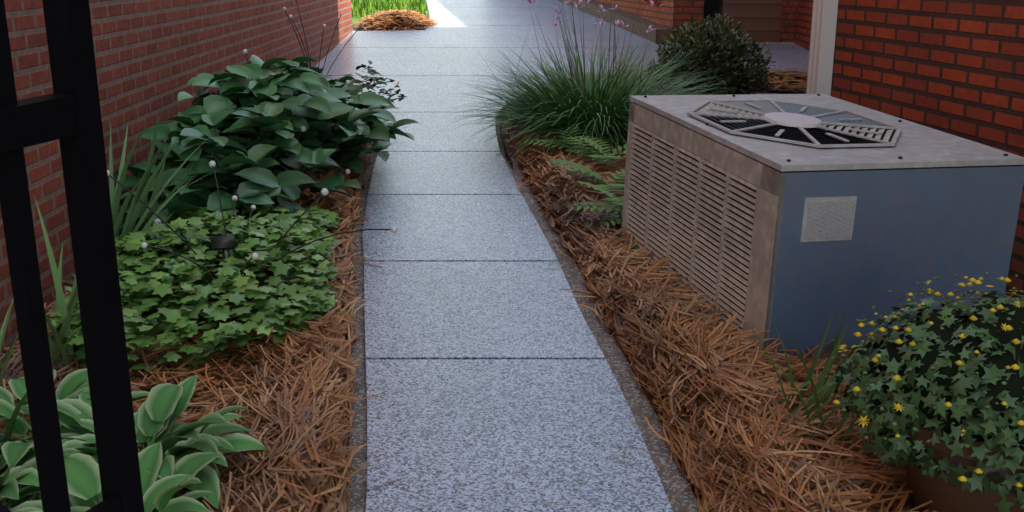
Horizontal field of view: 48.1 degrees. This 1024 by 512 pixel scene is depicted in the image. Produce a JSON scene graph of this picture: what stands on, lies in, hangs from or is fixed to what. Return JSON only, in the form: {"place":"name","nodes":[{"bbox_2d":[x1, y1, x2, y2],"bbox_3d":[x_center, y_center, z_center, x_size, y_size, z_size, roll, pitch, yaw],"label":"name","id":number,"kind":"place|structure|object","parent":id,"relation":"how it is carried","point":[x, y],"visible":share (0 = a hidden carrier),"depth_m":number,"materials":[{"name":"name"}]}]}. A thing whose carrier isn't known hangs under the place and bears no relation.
{"place":"outdoors","nodes":[
{"label":"outdoors","id":0,"kind":"place"},
{"bbox_2d":[347,23,803,511],"bbox_3d":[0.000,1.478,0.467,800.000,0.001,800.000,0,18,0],"label":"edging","id":1,"kind":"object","parent":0,"point":[673,480],"depth_m":3.90,"materials":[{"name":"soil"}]},
{"bbox_2d":[0,0,143,511],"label":"iron gate","id":2,"kind":"structure","parent":1,"relation":"on","point":[67,112],"depth_m":1.47,"materials":[{"name":"black metal"}]},
{"bbox_2d":[0,0,351,361],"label":"house wall","id":3,"kind":"structure","parent":1,"relation":"on","point":[152,57],"depth_m":5.38,"materials":[{"name":"brick"}]},
{"bbox_2d":[1,154,370,511],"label":"bed pine straw base","id":4,"kind":"object","parent":1,"relation":"on","point":[240,392],"visible":0.02,"depth_m":3.68,"materials":[{"name":"brown soil"}]},
{"bbox_2d":[107,0,397,301],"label":"solar firefly lights","id":5,"kind":"object","parent":4,"relation":"on","point":[223,243],"visible":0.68,"depth_m":4.21,"materials":[{"name":"black plastic"}]},
{"bbox_2d":[352,0,425,25],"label":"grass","id":6,"kind":"structure","parent":1,"relation":"on","point":[355,19],"depth_m":14.94,"materials":[{"name":"green plant"}]},
{"bbox_2d":[351,0,430,18],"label":"lawn grass","id":7,"kind":"structure","parent":6,"relation":"on","point":[366,5],"depth_m":15.70,"materials":[{"name":"green plant"}]},
{"bbox_2d":[359,13,429,30],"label":"pine straw mulch","id":8,"kind":"object","parent":1,"relation":"on","point":[397,25],"visible":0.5,"depth_m":13.55,"materials":[{"name":"brown plant"}]},
{"bbox_2d":[0,9,1023,511],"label":"pine straw needles","id":9,"kind":"object","parent":1,"relation":"on","point":[664,331],"visible":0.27,"depth_m":3.54,"materials":[{"name":"brown plant"}]},
{"bbox_2d":[0,368,268,511],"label":"hosta plant","id":10,"kind":"object","parent":9,"relation":"on","point":[197,455],"visible":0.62,"depth_m":2.86,"materials":[{"name":"green plant"}]},
{"bbox_2d":[47,200,340,371],"bbox_3d":[-1.112,-0.006,4.427,0.982,0.312,1.748,0,18,0],"label":"ivy ground cover","id":11,"kind":"object","parent":9,"relation":"on","point":[309,268],"visible":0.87,"depth_m":4.07,"materials":[{"name":"green plant"}]},
{"bbox_2d":[113,55,418,242],"bbox_3d":[-1.152,-0.837,6.376,1.259,0.690,4.156,0,18,0],"label":"hydrangea shrub","id":12,"kind":"object","parent":9,"relation":"on","point":[318,99],"depth_m":5.33,"materials":[{"name":"green plant"}]},
{"bbox_2d":[0,105,883,446],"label":"iris plants","id":13,"kind":"object","parent":9,"relation":"on","point":[150,217],"visible":0.51,"depth_m":3.77,"materials":[{"name":"green plant"}]},
{"bbox_2d":[525,127,626,228],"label":"fern plants","id":14,"kind":"object","parent":9,"relation":"on","point":[599,153],"visible":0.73,"depth_m":5.87,"materials":[{"name":"green plant"}]},
{"bbox_2d":[905,422,1023,511],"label":"plant pot","id":15,"kind":"object","parent":9,"relation":"on","point":[942,494],"visible":0.39,"depth_m":2.67,"materials":[{"name":"brown"}]},
{"bbox_2d":[823,290,1023,511],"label":"mum plant","id":16,"kind":"object","parent":15,"relation":"in","point":[892,445],"depth_m":2.68,"materials":[{"name":"green plant"}]},
{"bbox_2d":[824,272,1023,487],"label":"yellow flowers","id":17,"kind":"object","parent":16,"relation":"attached to","point":[863,421],"visible":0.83,"depth_m":2.76,"materials":[{"name":"yellow plant"}]},
{"bbox_2d":[500,94,523,169],"bbox_3d":[0.021,-0.961,8.082,0.217,0.058,2.855,2,18,5],"label":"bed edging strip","id":18,"kind":"object","parent":1,"relation":"on","point":[508,158],"visible":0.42,"depth_m":7.03,"materials":[{"name":"black plastic"}]},
{"bbox_2d":[315,0,808,511],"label":"paving slabs","id":19,"kind":"structure","parent":1,"relation":"on","point":[491,380],"depth_m":4.37,"materials":[{"name":"grey concrete"}]},
{"bbox_2d":[432,0,734,165],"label":"liriope grass clump","id":20,"kind":"object","parent":1,"relation":"on","point":[592,106],"visible":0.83,"depth_m":7.20,"materials":[{"name":"green plant"}]},
{"bbox_2d":[525,0,663,33],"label":"pink flowers","id":21,"kind":"object","parent":20,"relation":"on","point":[601,18],"visible":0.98,"depth_m":7.30,"materials":[{"name":"pink plant"}]},
{"bbox_2d":[558,0,673,42],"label":"brick screen wall","id":22,"kind":"structure","parent":1,"relation":"on","point":[660,18],"depth_m":13.08,"materials":[{"name":"brown brick"}]},
{"bbox_2d":[645,11,779,94],"bbox_3d":[1.542,-1.581,8.970,1.036,0.684,1.165,0,18,0],"label":"azalea shrub","id":23,"kind":"object","parent":1,"relation":"on","point":[727,38],"depth_m":8.74,"materials":[{"name":"green plant"}]},
{"bbox_2d":[526,76,1006,511],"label":"bed pine straw base","id":24,"kind":"object","parent":1,"relation":"on","point":[627,356],"visible":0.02,"depth_m":3.67,"materials":[{"name":"brown soil"}]},
{"bbox_2d":[621,94,1023,372],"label":"air conditioning unit","id":25,"kind":"object","parent":1,"relation":"on","point":[800,217],"visible":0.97,"depth_m":3.96,"materials":[{"name":"grey"}]},
{"bbox_2d":[795,0,1023,299],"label":"house wall","id":26,"kind":"structure","parent":1,"relation":"on","point":[954,67],"depth_m":4.86,"materials":[{"name":"brick"}]},
{"bbox_2d":[806,0,837,95],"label":"downspout","id":27,"kind":"object","parent":26,"relation":"attached to","point":[822,44],"depth_m":5.82,"materials":[{"name":"white paint"}]},
{"bbox_2d":[672,0,797,42],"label":"garage front wall","id":28,"kind":"structure","parent":0,"point":[768,21],"depth_m":12.19,"materials":[{"name":"brown brick"}]}
]}

